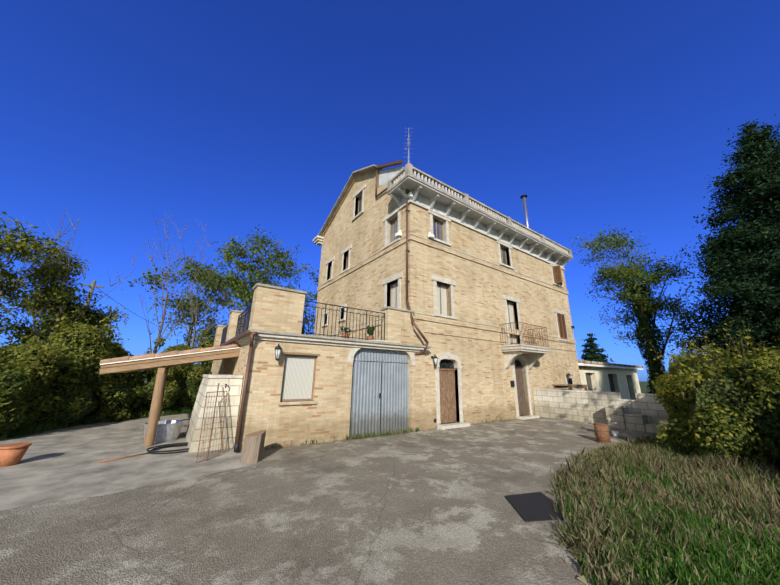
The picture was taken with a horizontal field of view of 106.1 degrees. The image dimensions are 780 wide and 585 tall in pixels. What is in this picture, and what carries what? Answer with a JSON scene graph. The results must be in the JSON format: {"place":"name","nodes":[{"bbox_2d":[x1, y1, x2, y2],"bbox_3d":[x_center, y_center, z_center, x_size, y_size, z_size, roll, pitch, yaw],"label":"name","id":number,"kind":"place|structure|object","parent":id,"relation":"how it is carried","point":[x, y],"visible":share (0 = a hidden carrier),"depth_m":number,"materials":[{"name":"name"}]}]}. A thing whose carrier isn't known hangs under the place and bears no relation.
{"place":"outdoors","nodes":[
{"label":"outdoors","id":0,"kind":"place"},
{"bbox_2d":[121,264,256,348],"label":"tree leaves","id":1,"kind":"object","parent":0,"point":[185,304],"depth_m":17.21,"materials":[{"name":"green plant"}]},
{"bbox_2d":[274,259,318,334],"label":"tree leaves","id":2,"kind":"object","parent":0,"point":[309,293],"depth_m":21.01,"materials":[{"name":"green plant"}]},
{"bbox_2d":[0,374,652,439],"bbox_3d":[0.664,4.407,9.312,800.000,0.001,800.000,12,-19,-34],"label":"terrain","id":3,"kind":"structure","parent":0,"point":[643,386],"depth_m":59.09,"materials":[{"name":"green plant"}]},
{"bbox_2d":[0,216,72,323],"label":"tree","id":4,"kind":"object","parent":3,"relation":"on","point":[3,235],"visible":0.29,"depth_m":10.23,"materials":[{"name":"green plant"}]},
{"bbox_2d":[0,206,90,337],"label":"tree leaves","id":5,"kind":"object","parent":4,"relation":"attached to","point":[24,250],"visible":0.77,"depth_m":10.35,"materials":[{"name":"green plant"}]},
{"bbox_2d":[1,285,124,343],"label":"tree","id":6,"kind":"object","parent":3,"relation":"on","point":[54,313],"visible":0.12,"depth_m":11.11,"materials":[{"name":"green plant"}]},
{"bbox_2d":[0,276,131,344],"bbox_3d":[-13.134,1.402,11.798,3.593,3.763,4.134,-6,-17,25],"label":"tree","id":7,"kind":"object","parent":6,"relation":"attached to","point":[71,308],"visible":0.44,"depth_m":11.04,"materials":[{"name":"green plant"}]},
{"bbox_2d":[0,407,192,439],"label":"fringe grass","id":8,"kind":"structure","parent":3,"relation":"on","point":[92,419],"depth_m":9.25,"materials":[{"name":"green plant"}]},
{"bbox_2d":[0,313,214,437],"bbox_3d":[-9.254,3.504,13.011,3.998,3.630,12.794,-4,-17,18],"label":"hedges","id":9,"kind":"object","parent":3,"relation":"on","point":[184,385],"visible":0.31,"depth_m":9.32,"materials":[{"name":"green plant"}]},
{"bbox_2d":[0,207,230,385],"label":"bare trees","id":10,"kind":"object","parent":3,"relation":"on","point":[154,293],"visible":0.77,"depth_m":14.53,"materials":[{"name":"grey plant"}]},
{"bbox_2d":[82,280,180,335],"bbox_3d":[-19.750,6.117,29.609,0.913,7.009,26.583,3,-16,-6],"label":"utility pole","id":11,"kind":"object","parent":3,"relation":"on","point":[93,285],"visible":0.31,"depth_m":17.97,"materials":[{"name":"brown wood"}]},
{"bbox_2d":[168,224,315,328],"bbox_3d":[-9.351,0.893,18.944,8.726,11.646,10.001,12,-19,-34],"label":"tree","id":12,"kind":"object","parent":3,"relation":"on","point":[236,289],"depth_m":17.78,"materials":[{"name":"green plant"}]},
{"bbox_2d":[0,413,657,584],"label":"paved yard","id":13,"kind":"structure","parent":3,"relation":"on","point":[433,506],"depth_m":3.47,"materials":[{"name":"concrete"}]},
{"bbox_2d":[0,413,258,510],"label":"concrete pad","id":14,"kind":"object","parent":13,"relation":"on","point":[62,464],"visible":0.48,"depth_m":5.51,"materials":[{"name":"grey concrete"}]},
{"bbox_2d":[0,442,31,466],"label":"terracotta pot","id":15,"kind":"object","parent":14,"relation":"on","point":[11,454],"visible":0.94,"depth_m":5.30,"materials":[{"name":"orange ceramic"}]},
{"bbox_2d":[98,442,188,462],"bbox_3d":[-5.055,3.413,6.345,1.762,0.073,0.746,14,-20,-38],"label":"hose coil","id":16,"kind":"object","parent":14,"relation":"on","point":[169,445],"visible":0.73,"depth_m":6.32,"materials":[{"name":"black rubber"}]},
{"bbox_2d":[140,420,185,442],"bbox_3d":[-5.808,3.551,7.502,0.783,0.432,0.753,0,-16,5],"label":"zinc tub","id":17,"kind":"object","parent":14,"relation":"on","point":[168,430],"visible":0.77,"depth_m":7.36,"materials":[{"name":"silver metal"}]},
{"bbox_2d":[100,341,240,446],"bbox_3d":[-6.460,2.729,8.710,2.962,2.653,3.589,12,-19,-34],"label":"wood canopy","id":18,"kind":"object","parent":14,"relation":"on","point":[159,361],"visible":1,"depth_m":7.33,"materials":[{"name":"brown wood"}]},
{"bbox_2d":[196,383,226,462],"bbox_3d":[-3.807,2.734,6.349,0.475,1.464,0.994,12,-19,-34],"label":"grid","id":19,"kind":"object","parent":14,"relation":"on","point":[210,446],"visible":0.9,"depth_m":6.27,"materials":[{"name":"orange metal"}]},
{"bbox_2d":[185,374,242,452],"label":"stone block wall","id":20,"kind":"structure","parent":14,"relation":"on","point":[231,385],"depth_m":6.89,"materials":[{"name":"white stone"}]},
{"bbox_2d":[240,430,265,462],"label":"stone block","id":21,"kind":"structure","parent":14,"relation":"on","point":[253,448],"depth_m":5.82,"materials":[{"name":"beige stone"}]},
{"bbox_2d":[211,283,430,452],"bbox_3d":[-3.732,3.107,12.127,5.860,3.870,9.560,12,-19,-34],"label":"garage annex","id":22,"kind":"object","parent":13,"relation":"on","point":[304,388],"visible":0.79,"depth_m":7.92,"materials":[{"name":"brick"}]},
{"bbox_2d":[220,300,384,344],"bbox_3d":[-4.910,1.289,10.363,3.364,0.990,9.008,26,-30,-57],"label":"terrace railing","id":23,"kind":"object","parent":22,"relation":"on","point":[240,324],"visible":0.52,"depth_m":9.09,"materials":[{"name":"grey metal"}]},
{"bbox_2d":[219,330,437,451],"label":"annex fittings","id":24,"kind":"object","parent":22,"relation":"attached to","point":[278,349],"visible":0.96,"depth_m":6.86,"materials":[{"name":"brown"}]},
{"bbox_2d":[339,325,374,339],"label":"potted plants","id":25,"kind":"object","parent":22,"relation":"on","point":[370,333],"visible":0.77,"depth_m":9.51,"materials":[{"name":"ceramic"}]},
{"bbox_2d":[239,413,534,452],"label":"wall weeds","id":26,"kind":"object","parent":13,"relation":"on","point":[377,434],"depth_m":8.37,"materials":[{"name":"green plant"}]},
{"bbox_2d":[505,492,567,521],"bbox_3d":[1.976,2.922,4.030,0.691,0.012,0.933,2,-16,-2],"label":"manhole cover","id":27,"kind":"object","parent":13,"relation":"on","point":[534,506],"visible":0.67,"depth_m":3.96,"materials":[{"name":"black metal"}]},
{"bbox_2d":[593,423,610,443],"bbox_3d":[5.948,3.941,8.224,0.354,0.482,0.354,12,-19,-34],"label":"terracotta pot","id":28,"kind":"object","parent":13,"relation":"on","point":[602,435],"visible":1,"depth_m":8.11,"materials":[{"name":"orange ceramic"}]},
{"bbox_2d":[313,160,581,429],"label":"house","id":29,"kind":"structure","parent":3,"relation":"on","point":[477,288],"depth_m":12.97,"materials":[{"name":"brick"}]},
{"bbox_2d":[403,127,415,161],"bbox_3d":[0.756,-5.589,13.117,0.549,3.400,1.348,3,-16,-6],"label":"tv antenna","id":30,"kind":"object","parent":29,"relation":"attached to","point":[408,142],"visible":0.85,"depth_m":12.95,"materials":[{"name":"white paint"}]},
{"bbox_2d":[520,195,529,227],"bbox_3d":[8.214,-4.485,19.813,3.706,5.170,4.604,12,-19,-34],"label":"steel flue","id":31,"kind":"object","parent":29,"relation":"on","point":[523,197],"visible":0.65,"depth_m":20.31,"materials":[{"name":"grey metal"}]},
{"bbox_2d":[578,333,615,362],"bbox_3d":[24.819,9.375,35.365,6.083,8.998,5.592,12,-19,-34],"label":"conifer","id":32,"kind":"object","parent":3,"relation":"on","point":[588,356],"depth_m":35.52,"materials":[{"name":"green plant"}]},
{"bbox_2d":[533,388,668,433],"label":"stone block wall","id":33,"kind":"structure","parent":3,"relation":"on","point":[644,412],"depth_m":11.38,"materials":[{"name":"beige stone"}]},
{"bbox_2d":[578,360,642,399],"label":"outbuilding","id":34,"kind":"structure","parent":3,"relation":"on","point":[622,379],"depth_m":19.57,"materials":[{"name":"beige paint"}]},
{"bbox_2d":[568,223,709,384],"bbox_3d":[14.340,1.024,16.815,5.963,11.074,6.660,12,-19,-34],"label":"ivy tree","id":35,"kind":"object","parent":3,"relation":"on","point":[653,275],"depth_m":16.91,"materials":[{"name":"green plant"}]},
{"bbox_2d":[625,279,665,393],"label":"ivy leaves","id":36,"kind":"object","parent":35,"relation":"attached to","point":[657,345],"visible":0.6,"depth_m":15.94,"materials":[{"name":"green plant"}]},
{"bbox_2d":[646,316,779,467],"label":"shrub leaves","id":37,"kind":"object","parent":3,"relation":"on","point":[756,358],"visible":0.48,"depth_m":6.41,"materials":[{"name":"green plant"}]},
{"bbox_2d":[652,354,779,465],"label":"shrub","id":38,"kind":"object","parent":3,"relation":"on","point":[728,393],"visible":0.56,"depth_m":6.00,"materials":[{"name":"green plant"}]},
{"bbox_2d":[658,114,779,361],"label":"conifer","id":39,"kind":"object","parent":3,"relation":"on","point":[720,265],"depth_m":11.74,"materials":[{"name":"green plant"}]},
{"bbox_2d":[0,0,779,381],"label":"sky","id":40,"kind":"structure","parent":0,"point":[232,116],"materials":[{"name":"blue"}]},
{"bbox_2d":[552,384,586,390],"bbox_3d":[8.765,5.176,14.128,1.900,1.410,0.800,12,-19,-34],"label":"wooden table","id":41,"kind":"object","parent":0,"point":[571,386],"visible":0.46,"depth_m":14.06,"materials":[{"name":"brown wood"}]},
{"bbox_2d":[612,431,618,436],"bbox_3d":[6.918,4.341,8.985,0.168,0.160,0.168,12,-19,-34],"label":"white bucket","id":42,"kind":"object","parent":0,"point":[615,433],"visible":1,"depth_m":8.94,"materials":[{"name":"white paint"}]},
{"bbox_2d":[550,430,779,584],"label":"grass","id":43,"kind":"structure","parent":0,"point":[761,536],"depth_m":3.36,"materials":[{"name":"green plant"}]},
{"bbox_2d":[654,317,779,404],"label":"shrub branches","id":44,"kind":"object","parent":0,"point":[713,357],"visible":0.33,"depth_m":7.00,"materials":[{"name":"brown plant"}]},
{"label":"grass patch","id":45,"kind":"object","parent":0,"visible":0},
{"bbox_2d":[539,442,779,571],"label":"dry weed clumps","id":46,"kind":"object","parent":45,"relation":"on","point":[758,495],"visible":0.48,"depth_m":4.12,"materials":[{"name":"green plant"}]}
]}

